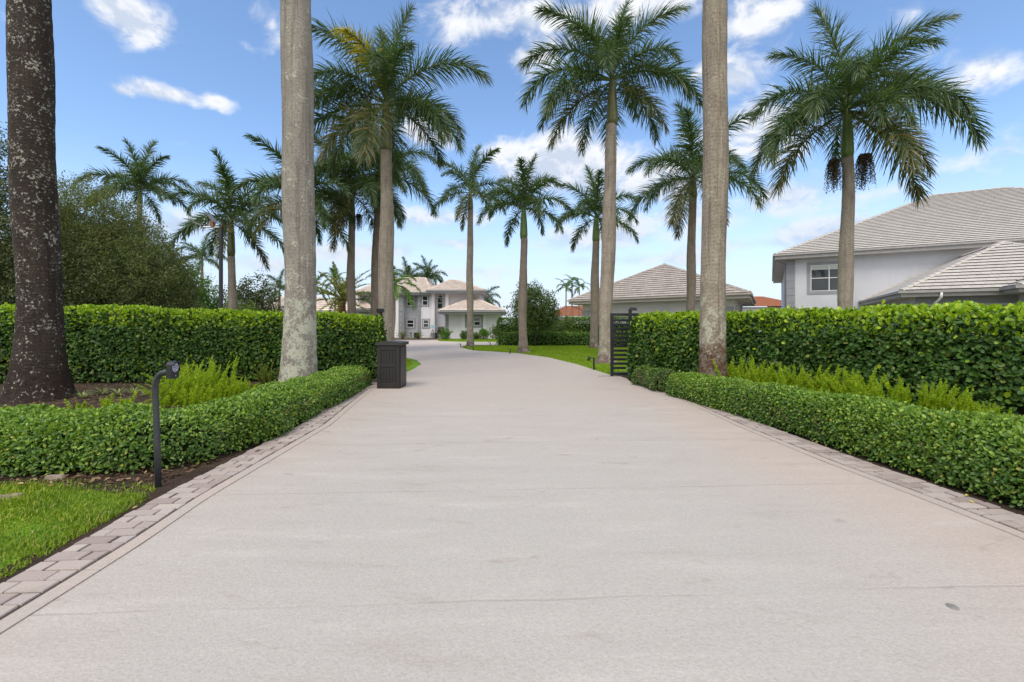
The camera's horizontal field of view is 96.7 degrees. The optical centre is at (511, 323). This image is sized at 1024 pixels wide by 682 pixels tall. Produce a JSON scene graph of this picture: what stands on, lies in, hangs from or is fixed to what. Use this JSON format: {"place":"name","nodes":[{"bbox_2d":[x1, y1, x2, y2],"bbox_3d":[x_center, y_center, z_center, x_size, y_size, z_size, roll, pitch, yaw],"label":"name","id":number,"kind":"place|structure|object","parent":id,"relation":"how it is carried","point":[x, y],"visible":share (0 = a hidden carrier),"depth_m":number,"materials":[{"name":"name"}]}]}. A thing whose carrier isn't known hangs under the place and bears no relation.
{"place":"outdoors","nodes":[
{"label":"outdoors","id":0,"kind":"place"},
{"bbox_2d":[0,478,155,578],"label":"lawn","id":1,"kind":"structure","parent":0,"point":[25,529],"depth_m":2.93,"materials":[{"name":"green plant"}]},
{"bbox_2d":[0,493,22,501],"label":"stone","id":2,"kind":"object","parent":1,"relation":"on","point":[11,495],"visible":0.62,"depth_m":3.35,"materials":[{"name":"beige stone"}]},
{"bbox_2d":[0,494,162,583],"bbox_3d":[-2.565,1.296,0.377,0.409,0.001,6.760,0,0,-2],"label":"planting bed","id":3,"kind":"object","parent":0,"point":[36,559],"visible":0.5,"depth_m":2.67,"materials":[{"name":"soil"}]},
{"bbox_2d":[0,378,376,496],"bbox_3d":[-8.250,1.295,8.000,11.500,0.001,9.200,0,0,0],"label":"planting bed","id":4,"kind":"object","parent":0,"point":[173,483],"visible":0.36,"depth_m":4.08,"materials":[{"name":"soil"}]},
{"bbox_2d":[0,0,79,403],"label":"palm tree","id":5,"kind":"object","parent":4,"relation":"on","point":[38,370],"visible":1,"depth_m":7.64,"materials":[{"name":"brown plant"}]},
{"bbox_2d":[43,474,64,480],"bbox_3d":[-3.811,1.274,3.794,0.151,0.042,0.070,0,0,-14],"label":"stone","id":6,"kind":"object","parent":4,"relation":"on","point":[55,476],"visible":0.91,"depth_m":3.78,"materials":[{"name":"beige stone"}]},
{"bbox_2d":[63,398,92,408],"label":"fern","id":7,"kind":"object","parent":4,"relation":"on","point":[84,405],"visible":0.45,"depth_m":6.33,"materials":[{"name":"green plant"}]},
{"bbox_2d":[99,394,114,406],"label":"fern","id":8,"kind":"object","parent":4,"relation":"on","point":[106,401],"visible":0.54,"depth_m":6.42,"materials":[{"name":"green plant"}]},
{"bbox_2d":[104,386,128,395],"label":"strap plant","id":9,"kind":"object","parent":4,"relation":"on","point":[118,392],"visible":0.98,"depth_m":8.20,"materials":[{"name":"green plant"}]},
{"bbox_2d":[109,390,137,404],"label":"fern","id":10,"kind":"object","parent":4,"relation":"on","point":[121,401],"visible":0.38,"depth_m":6.43,"materials":[{"name":"green plant"}]},
{"bbox_2d":[133,373,191,407],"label":"fern","id":11,"kind":"object","parent":4,"relation":"on","point":[168,393],"visible":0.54,"depth_m":7.25,"materials":[{"name":"green plant"}]},
{"bbox_2d":[152,361,180,487],"bbox_3d":[-2.735,0.819,3.574,0.252,1.062,0.096,0,0,10],"label":"keypad post","id":12,"kind":"object","parent":4,"relation":"on","point":[171,371],"visible":0.99,"depth_m":3.59,"materials":[{"name":"metal"}]},
{"bbox_2d":[142,361,218,406],"bbox_3d":[-5.456,0.965,7.474,1.056,0.718,1.344,0,0,0],"label":"fern","id":13,"kind":"object","parent":4,"relation":"on","point":[189,382],"visible":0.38,"depth_m":7.51,"materials":[{"name":"green plant"}]},
{"bbox_2d":[0,365,372,476],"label":"hedge","id":14,"kind":"object","parent":4,"relation":"on","point":[37,438],"visible":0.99,"depth_m":4.20,"materials":[{"name":"green plant"}]},
{"bbox_2d":[160,355,220,396],"bbox_3d":[-5.670,0.943,8.239,1.055,0.758,1.293,0,0,28],"label":"fern","id":15,"kind":"object","parent":4,"relation":"on","point":[191,371],"visible":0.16,"depth_m":8.26,"materials":[{"name":"green plant"}]},
{"bbox_2d":[0,302,387,383],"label":"hedge","id":16,"kind":"object","parent":4,"relation":"on","point":[112,344],"visible":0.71,"depth_m":10.13,"materials":[{"name":"green plant"}]},
{"bbox_2d":[182,382,220,407],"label":"fern","id":17,"kind":"object","parent":4,"relation":"on","point":[197,396],"visible":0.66,"depth_m":6.53,"materials":[{"name":"green plant"}]},
{"bbox_2d":[166,356,240,406],"bbox_3d":[-5.146,0.921,7.633,1.121,0.806,1.374,0,0,-30],"label":"fern","id":18,"kind":"object","parent":4,"relation":"on","point":[212,377],"visible":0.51,"depth_m":7.64,"materials":[{"name":"green plant"}]},
{"bbox_2d":[192,376,248,399],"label":"fern","id":19,"kind":"object","parent":4,"relation":"on","point":[228,391],"visible":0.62,"depth_m":7.33,"materials":[{"name":"green plant"}]},
{"bbox_2d":[227,378,259,392],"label":"fern","id":20,"kind":"object","parent":4,"relation":"on","point":[249,386],"visible":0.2,"depth_m":7.86,"materials":[{"name":"green plant"}]},
{"bbox_2d":[248,359,278,387],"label":"fern","id":21,"kind":"object","parent":4,"relation":"on","point":[263,376],"visible":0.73,"depth_m":8.82,"materials":[{"name":"green plant"}]},
{"bbox_2d":[278,0,317,381],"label":"palm tree","id":22,"kind":"object","parent":4,"relation":"on","point":[299,349],"visible":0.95,"depth_m":8.75,"materials":[{"name":"grey plant"}]},
{"bbox_2d":[406,358,420,371],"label":"lawn","id":23,"kind":"structure","parent":0,"point":[416,363],"depth_m":14.18,"materials":[{"name":"green plant"}]},
{"bbox_2d":[376,308,383,316],"bbox_3d":[-3.397,0.450,11.750,0.170,1.700,0.140,0,0,0],"label":"gate post","id":24,"kind":"object","parent":23,"relation":"on","point":[380,311],"visible":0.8,"depth_m":11.69,"materials":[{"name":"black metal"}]},
{"bbox_2d":[311,1,492,340],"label":"palm tree","id":25,"kind":"object","parent":23,"relation":"on","point":[382,69],"visible":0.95,"depth_m":14.83,"materials":[{"name":"green plant"}]},
{"bbox_2d":[439,338,496,341],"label":"lawn","id":26,"kind":"structure","parent":0,"point":[474,341],"depth_m":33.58,"materials":[{"name":"green plant"}]},
{"bbox_2d":[438,326,452,338],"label":"shrub","id":27,"kind":"object","parent":26,"relation":"on","point":[445,333],"visible":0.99,"depth_m":37.88,"materials":[{"name":"green plant"}]},
{"bbox_2d":[459,330,466,338],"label":"shrub","id":28,"kind":"object","parent":26,"relation":"on","point":[463,335],"visible":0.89,"depth_m":37.82,"materials":[{"name":"green plant"}]},
{"bbox_2d":[473,332,480,338],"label":"shrub","id":29,"kind":"object","parent":26,"relation":"on","point":[476,335],"visible":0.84,"depth_m":37.81,"materials":[{"name":"green plant"}]},
{"bbox_2d":[478,328,488,338],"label":"shrub","id":30,"kind":"object","parent":26,"relation":"on","point":[483,332],"visible":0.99,"depth_m":37.87,"materials":[{"name":"green plant"}]},
{"bbox_2d":[488,324,498,338],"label":"shrub","id":31,"kind":"object","parent":26,"relation":"on","point":[494,331],"visible":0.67,"depth_m":37.88,"materials":[{"name":"green plant"}]},
{"bbox_2d":[1,338,1014,633],"bbox_3d":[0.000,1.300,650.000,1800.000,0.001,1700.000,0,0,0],"label":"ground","id":32,"kind":"structure","parent":0,"point":[321,430],"depth_m":4.83,"materials":[{"name":"grey concrete"}]},
{"bbox_2d":[0,122,103,324],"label":"tree","id":33,"kind":"object","parent":32,"relation":"on","point":[7,296],"visible":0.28,"depth_m":15.23,"materials":[{"name":"green plant"}]},
{"bbox_2d":[0,168,211,327],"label":"tree","id":34,"kind":"object","parent":32,"relation":"on","point":[121,256],"visible":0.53,"depth_m":18.16,"materials":[{"name":"green plant"}]},
{"bbox_2d":[74,136,193,224],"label":"palm tree","id":35,"kind":"object","parent":32,"relation":"on","point":[138,171],"visible":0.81,"depth_m":23.73,"materials":[{"name":"green plant"}]},
{"bbox_2d":[0,383,376,633],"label":"paver border","id":36,"kind":"object","parent":32,"relation":"on","point":[30,591],"visible":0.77,"depth_m":2.80,"materials":[{"name":"concrete"}]},
{"bbox_2d":[169,262,227,326],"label":"tree","id":37,"kind":"object","parent":32,"relation":"on","point":[207,296],"visible":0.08,"depth_m":22.95,"materials":[{"name":"green plant"}]},
{"bbox_2d":[178,233,227,289],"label":"palm tree","id":38,"kind":"object","parent":32,"relation":"on","point":[201,252],"visible":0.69,"depth_m":41.87,"materials":[{"name":"green plant"}]},
{"bbox_2d":[193,212,222,325],"bbox_3d":[-10.674,-1.302,16.000,0.976,5.204,0.320,0,0,0],"label":"street lamp","id":39,"kind":"object","parent":32,"relation":"on","point":[213,221],"visible":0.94,"depth_m":15.96,"materials":[{"name":"black metal"}]},
{"bbox_2d":[160,146,283,309],"bbox_3d":[-13.000,-3.354,21.048,5.175,9.308,4.738,0,0,-27],"label":"palm tree","id":40,"kind":"object","parent":32,"relation":"on","point":[226,206],"visible":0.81,"depth_m":20.77,"materials":[{"name":"green plant"}]},
{"bbox_2d":[223,292,263,327],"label":"shrub","id":41,"kind":"object","parent":32,"relation":"on","point":[252,304],"visible":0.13,"depth_m":29.87,"materials":[{"name":"green plant"}]},
{"bbox_2d":[217,268,283,311],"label":"tree","id":42,"kind":"object","parent":32,"relation":"on","point":[261,300],"visible":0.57,"depth_m":32.78,"materials":[{"name":"green plant"}]},
{"bbox_2d":[257,269,284,324],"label":"palm tree","id":43,"kind":"object","parent":32,"relation":"on","point":[278,281],"visible":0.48,"depth_m":43.77,"materials":[{"name":"green plant"}]},
{"bbox_2d":[227,132,356,254],"bbox_3d":[-8.679,-3.472,18.353,4.666,9.544,4.959,0,0,-12],"label":"palm tree","id":44,"kind":"object","parent":32,"relation":"on","point":[274,182],"visible":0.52,"depth_m":17.84,"materials":[{"name":"green plant"}]},
{"bbox_2d":[316,272,333,302],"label":"palm tree","id":45,"kind":"object","parent":32,"relation":"on","point":[318,279],"visible":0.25,"depth_m":33.95,"materials":[{"name":"green plant"}]},
{"bbox_2d":[321,262,345,320],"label":"palm tree","id":46,"kind":"object","parent":32,"relation":"on","point":[333,272],"visible":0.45,"depth_m":35.78,"materials":[{"name":"green plant"}]},
{"bbox_2d":[314,131,408,328],"bbox_3d":[-7.120,-4.066,20.386,5.669,10.733,5.468,0,0,0],"label":"palm tree","id":47,"kind":"object","parent":32,"relation":"on","point":[355,180],"visible":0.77,"depth_m":20.22,"materials":[{"name":"green plant"}]},
{"bbox_2d":[314,102,439,315],"bbox_3d":[-6.377,-4.766,21.349,5.930,12.133,6.350,0,0,0],"label":"palm tree","id":48,"kind":"object","parent":32,"relation":"on","point":[413,173],"visible":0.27,"depth_m":21.33,"materials":[{"name":"green plant"}]},
{"bbox_2d":[259,277,506,338],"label":"house","id":49,"kind":"structure","parent":32,"relation":"on","point":[444,303],"depth_m":42.97,"materials":[{"name":"white paint"}]},
{"bbox_2d":[405,318,414,328],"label":"window","id":50,"kind":"structure","parent":49,"relation":"in","point":[409,322],"depth_m":43.62,"materials":[{"name":"white"}]},
{"bbox_2d":[405,295,415,306],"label":"window","id":51,"kind":"structure","parent":49,"relation":"in","point":[407,304],"depth_m":43.62,"materials":[{"name":"white"}]},
{"bbox_2d":[421,295,428,306],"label":"window","id":52,"kind":"structure","parent":49,"relation":"in","point":[425,298],"depth_m":43.03,"materials":[{"name":"white"}]},
{"bbox_2d":[422,319,429,328],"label":"window","id":53,"kind":"structure","parent":49,"relation":"in","point":[425,322],"depth_m":43.03,"materials":[{"name":"white"}]},
{"bbox_2d":[437,295,442,308],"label":"window","id":54,"kind":"structure","parent":49,"relation":"in","point":[440,298],"depth_m":43.35,"materials":[{"name":"white"}]},
{"bbox_2d":[465,315,482,327],"bbox_3d":[-3.326,-0.240,39.958,1.603,1.133,0.095,0,0,0],"label":"window","id":55,"kind":"structure","parent":49,"relation":"in","point":[477,319],"depth_m":39.92,"materials":[{"name":"white"}]},
{"bbox_2d":[396,256,426,276],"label":"palm tree","id":56,"kind":"object","parent":32,"relation":"on","point":[408,268],"visible":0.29,"depth_m":61.71,"materials":[{"name":"green plant"}]},
{"bbox_2d":[395,338,436,338],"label":"planting bed","id":57,"kind":"object","parent":32,"relation":"on","point":[416,338],"visible":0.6,"depth_m":40.35,"materials":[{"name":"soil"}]},
{"bbox_2d":[396,329,408,339],"bbox_3d":[-9.178,0.831,38.202,1.383,0.938,1.389,0,0,0],"label":"cycad","id":58,"kind":"object","parent":57,"relation":"on","point":[402,335],"visible":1,"depth_m":38.11,"materials":[{"name":"green plant"}]},
{"bbox_2d":[412,255,447,284],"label":"palm tree","id":59,"kind":"object","parent":32,"relation":"on","point":[432,276],"visible":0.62,"depth_m":63.58,"materials":[{"name":"green plant"}]},
{"bbox_2d":[484,286,500,307],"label":"palm tree","id":60,"kind":"object","parent":32,"relation":"on","point":[491,300],"visible":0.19,"depth_m":59.69,"materials":[{"name":"green plant"}]},
{"bbox_2d":[495,316,518,344],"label":"bush","id":61,"kind":"object","parent":32,"relation":"on","point":[502,325],"visible":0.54,"depth_m":28.45,"materials":[{"name":"green plant"}]},
{"bbox_2d":[544,315,578,335],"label":"shrub","id":62,"kind":"object","parent":32,"relation":"on","point":[560,328],"visible":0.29,"depth_m":29.26,"materials":[{"name":"green plant"}]},
{"bbox_2d":[555,278,575,316],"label":"palm tree","id":63,"kind":"object","parent":32,"relation":"on","point":[567,288],"visible":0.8,"depth_m":47.96,"materials":[{"name":"green plant"}]},
{"bbox_2d":[560,275,584,316],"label":"palm tree","id":64,"kind":"object","parent":32,"relation":"on","point":[569,280],"visible":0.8,"depth_m":47.95,"materials":[{"name":"green plant"}]},
{"bbox_2d":[568,279,589,319],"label":"palm tree","id":65,"kind":"object","parent":32,"relation":"on","point":[578,286],"visible":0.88,"depth_m":47.90,"materials":[{"name":"green plant"}]},
{"bbox_2d":[563,316,637,335],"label":"hedge","id":66,"kind":"object","parent":32,"relation":"on","point":[584,327],"visible":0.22,"depth_m":29.46,"materials":[{"name":"green plant"}]},
{"bbox_2d":[633,383,1023,538],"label":"paver border","id":67,"kind":"object","parent":32,"relation":"on","point":[997,517],"visible":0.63,"depth_m":3.75,"materials":[{"name":"concrete"}]},
{"bbox_2d":[745,0,993,320],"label":"palm tree","id":68,"kind":"object","parent":32,"relation":"on","point":[854,78],"visible":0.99,"depth_m":13.12,"materials":[{"name":"green plant"}]},
{"bbox_3d":[4.778,1.281,11.227,5.300,0.005,0.040,0,0,0],"label":"gate track","id":69,"kind":"object","parent":32,"relation":"on","visible":0},
{"bbox_2d":[610,313,742,375],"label":"gate","id":70,"kind":"structure","parent":69,"relation":"on","point":[612,345],"depth_m":11.21,"materials":[{"name":"black metal"}]},
{"bbox_2d":[0,340,1023,681],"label":"driveway","id":71,"kind":"structure","parent":0,"point":[450,512],"depth_m":2.44,"materials":[{"name":"concrete"}]},
{"bbox_2d":[316,261,370,326],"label":"date palm","id":72,"kind":"object","parent":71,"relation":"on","point":[340,288],"visible":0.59,"depth_m":32.69,"materials":[{"name":"green plant"}]},
{"bbox_2d":[375,340,408,388],"bbox_3d":[-2.450,0.817,9.323,0.535,0.943,0.555,0,0,2],"label":"trash cabinet","id":73,"kind":"object","parent":71,"relation":"on","point":[391,364],"visible":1,"depth_m":9.07,"materials":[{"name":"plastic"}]},
{"bbox_2d":[365,265,421,339],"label":"palm tree","id":74,"kind":"object","parent":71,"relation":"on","point":[399,287],"visible":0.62,"depth_m":34.86,"materials":[{"name":"green plant"}]},
{"bbox_2d":[946,603,959,609],"bbox_3d":[2.006,1.285,2.071,0.042,0.005,0.052,0,0,0],"label":"drain cover","id":75,"kind":"object","parent":71,"relation":"on","point":[952,606],"visible":1,"depth_m":2.07,"materials":[{"name":"metal"}]},
{"bbox_2d":[0,0,1023,322],"label":"sky","id":76,"kind":"structure","parent":0,"point":[191,77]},
{"bbox_2d":[462,345,627,374],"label":"lawn","id":77,"kind":"structure","parent":0,"point":[569,356],"depth_m":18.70,"materials":[{"name":"green plant"}]},
{"bbox_2d":[430,143,509,346],"bbox_3d":[-2.264,-4.658,26.165,4.803,11.917,4.650,0,0,0],"label":"palm tree","id":78,"kind":"object","parent":77,"relation":"on","point":[468,180],"visible":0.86,"depth_m":25.95,"materials":[{"name":"green plant"}]},
{"bbox_2d":[476,153,575,352],"bbox_3d":[0.681,-3.209,20.709,4.608,9.018,4.531,0,0,0],"label":"palm tree","id":79,"kind":"object","parent":77,"relation":"on","point":[522,198],"visible":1,"depth_m":20.41,"materials":[{"name":"green plant"}]},
{"bbox_2d":[502,279,561,345],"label":"tree","id":80,"kind":"object","parent":77,"relation":"on","point":[543,319],"visible":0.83,"depth_m":26.20,"materials":[{"name":"green plant"}]},
{"bbox_2d":[497,330,627,345],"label":"hedge","id":81,"kind":"object","parent":77,"relation":"on","point":[578,338],"visible":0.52,"depth_m":27.56,"materials":[{"name":"green plant"}]},
{"bbox_2d":[553,163,638,347],"bbox_3d":[4.553,-3.788,24.473,4.831,10.177,4.961,0,0,0],"label":"palm tree","id":82,"kind":"object","parent":77,"relation":"on","point":[588,205],"visible":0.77,"depth_m":24.31,"materials":[{"name":"green plant"}]},
{"bbox_2d":[515,0,702,363],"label":"palm tree","id":83,"kind":"object","parent":77,"relation":"on","point":[608,53],"visible":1,"depth_m":14.88,"materials":[{"name":"green plant"}]},
{"bbox_2d":[624,97,769,326],"bbox_3d":[8.198,-4.435,20.309,6.281,11.469,5.219,0,0,0],"label":"palm tree","id":84,"kind":"object","parent":77,"relation":"on","point":[693,170],"visible":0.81,"depth_m":20.05,"materials":[{"name":"green plant"}]},
{"bbox_2d":[553,306,582,323],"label":"house","id":85,"kind":"structure","parent":0,"point":[569,312],"depth_m":56.89,"materials":[{"name":"orange tile"}]},
{"bbox_2d":[567,263,755,323],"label":"house","id":86,"kind":"structure","parent":0,"point":[662,287],"depth_m":32.70,"materials":[{"name":"paint"}]},
{"bbox_2d":[743,296,780,330],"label":"house","id":87,"kind":"structure","parent":0,"point":[766,301],"depth_m":63.55,"materials":[{"name":"orange tile"}]},
{"bbox_2d":[618,375,1023,515],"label":"planting bed","id":88,"kind":"object","parent":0,"point":[1002,505],"visible":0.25,"depth_m":3.81,"materials":[{"name":"soil"}]},
{"bbox_2d":[627,308,636,377],"bbox_3d":[2.923,0.451,11.047,0.210,1.699,0.120,0,0,0],"label":"gate post","id":89,"kind":"object","parent":88,"relation":"on","point":[629,310],"visible":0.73,"depth_m":11.01,"materials":[{"name":"black metal"}]},
{"bbox_2d":[630,365,675,391],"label":"hedge","id":90,"kind":"object","parent":88,"relation":"on","point":[651,377],"visible":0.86,"depth_m":8.88,"materials":[{"name":"green plant"}]},
{"bbox_2d":[698,0,728,377],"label":"palm tree","id":91,"kind":"object","parent":88,"relation":"on","point":[712,326],"visible":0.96,"depth_m":7.82,"materials":[{"name":"grey plant"}]},
{"bbox_2d":[712,355,774,381],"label":"fern","id":92,"kind":"object","parent":88,"relation":"on","point":[751,365],"visible":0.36,"depth_m":7.90,"materials":[{"name":"green plant"}]},
{"bbox_2d":[736,362,799,384],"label":"fern","id":93,"kind":"object","parent":88,"relation":"on","point":[768,378],"visible":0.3,"depth_m":7.52,"materials":[{"name":"green plant"}]},
{"bbox_2d":[745,363,818,386],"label":"fern","id":94,"kind":"object","parent":88,"relation":"on","point":[787,377],"visible":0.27,"depth_m":7.46,"materials":[{"name":"green plant"}]},
{"bbox_2d":[765,363,832,391],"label":"fern","id":95,"kind":"object","parent":88,"relation":"on","point":[802,382],"visible":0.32,"depth_m":7.19,"materials":[{"name":"green plant"}]},
{"bbox_2d":[626,299,1023,415],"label":"hedge","id":96,"kind":"object","parent":88,"relation":"on","point":[987,365],"visible":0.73,"depth_m":7.00,"materials":[{"name":"green plant"}]},
{"bbox_2d":[778,364,876,393],"bbox_3d":[4.812,0.925,6.844,0.770,0.700,1.410,0,0,-45],"label":"fern","id":97,"kind":"object","parent":88,"relation":"on","point":[821,384],"visible":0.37,"depth_m":6.74,"materials":[{"name":"green plant"}]},
{"bbox_2d":[665,370,1023,507],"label":"hedge","id":98,"kind":"object","parent":88,"relation":"on","point":[981,452],"visible":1,"depth_m":4.14,"materials":[{"name":"green plant"}]},
{"bbox_2d":[825,368,899,399],"bbox_3d":[4.907,0.942,6.514,0.733,0.680,1.500,0,0,22],"label":"fern","id":99,"kind":"object","parent":88,"relation":"on","point":[854,382],"visible":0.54,"depth_m":6.38,"materials":[{"name":"green plant"}]},
{"bbox_2d":[859,373,941,402],"bbox_3d":[5.159,0.975,6.269,0.667,0.606,1.221,0,0,-14],"label":"fern","id":100,"kind":"object","parent":88,"relation":"on","point":[881,394],"visible":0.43,"depth_m":6.18,"materials":[{"name":"green plant"}]},
{"bbox_2d":[884,378,958,410],"bbox_3d":[5.448,1.000,5.974,1.254,0.568,0.613,0,0,-37],"label":"fern","id":101,"kind":"object","parent":88,"relation":"on","point":[924,400],"visible":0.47,"depth_m":5.96,"materials":[{"name":"green plant"}]},
{"bbox_2d":[924,382,1000,413],"bbox_3d":[5.587,1.008,5.696,0.598,0.544,1.095,0,0,17],"label":"fern","id":102,"kind":"object","parent":88,"relation":"on","point":[959,402],"visible":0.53,"depth_m":5.59,"materials":[{"name":"green plant"}]},
{"bbox_2d":[969,401,1012,414],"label":"fern","id":103,"kind":"object","parent":88,"relation":"on","point":[988,409],"visible":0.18,"depth_m":5.49,"materials":[{"name":"green plant"}]},
{"bbox_2d":[772,187,1023,335],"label":"house","id":104,"kind":"structure","parent":0,"point":[952,247],"depth_m":29.55,"materials":[{"name":"paint"}]},
{"bbox_2d":[807,261,837,294],"bbox_3d":[21.667,-3.160,31.089,2.549,2.224,0.095,0,0,29],"label":"window","id":105,"kind":"structure","parent":104,"relation":"in","point":[821,276],"depth_m":31.27,"materials":[{"name":"white glass"}]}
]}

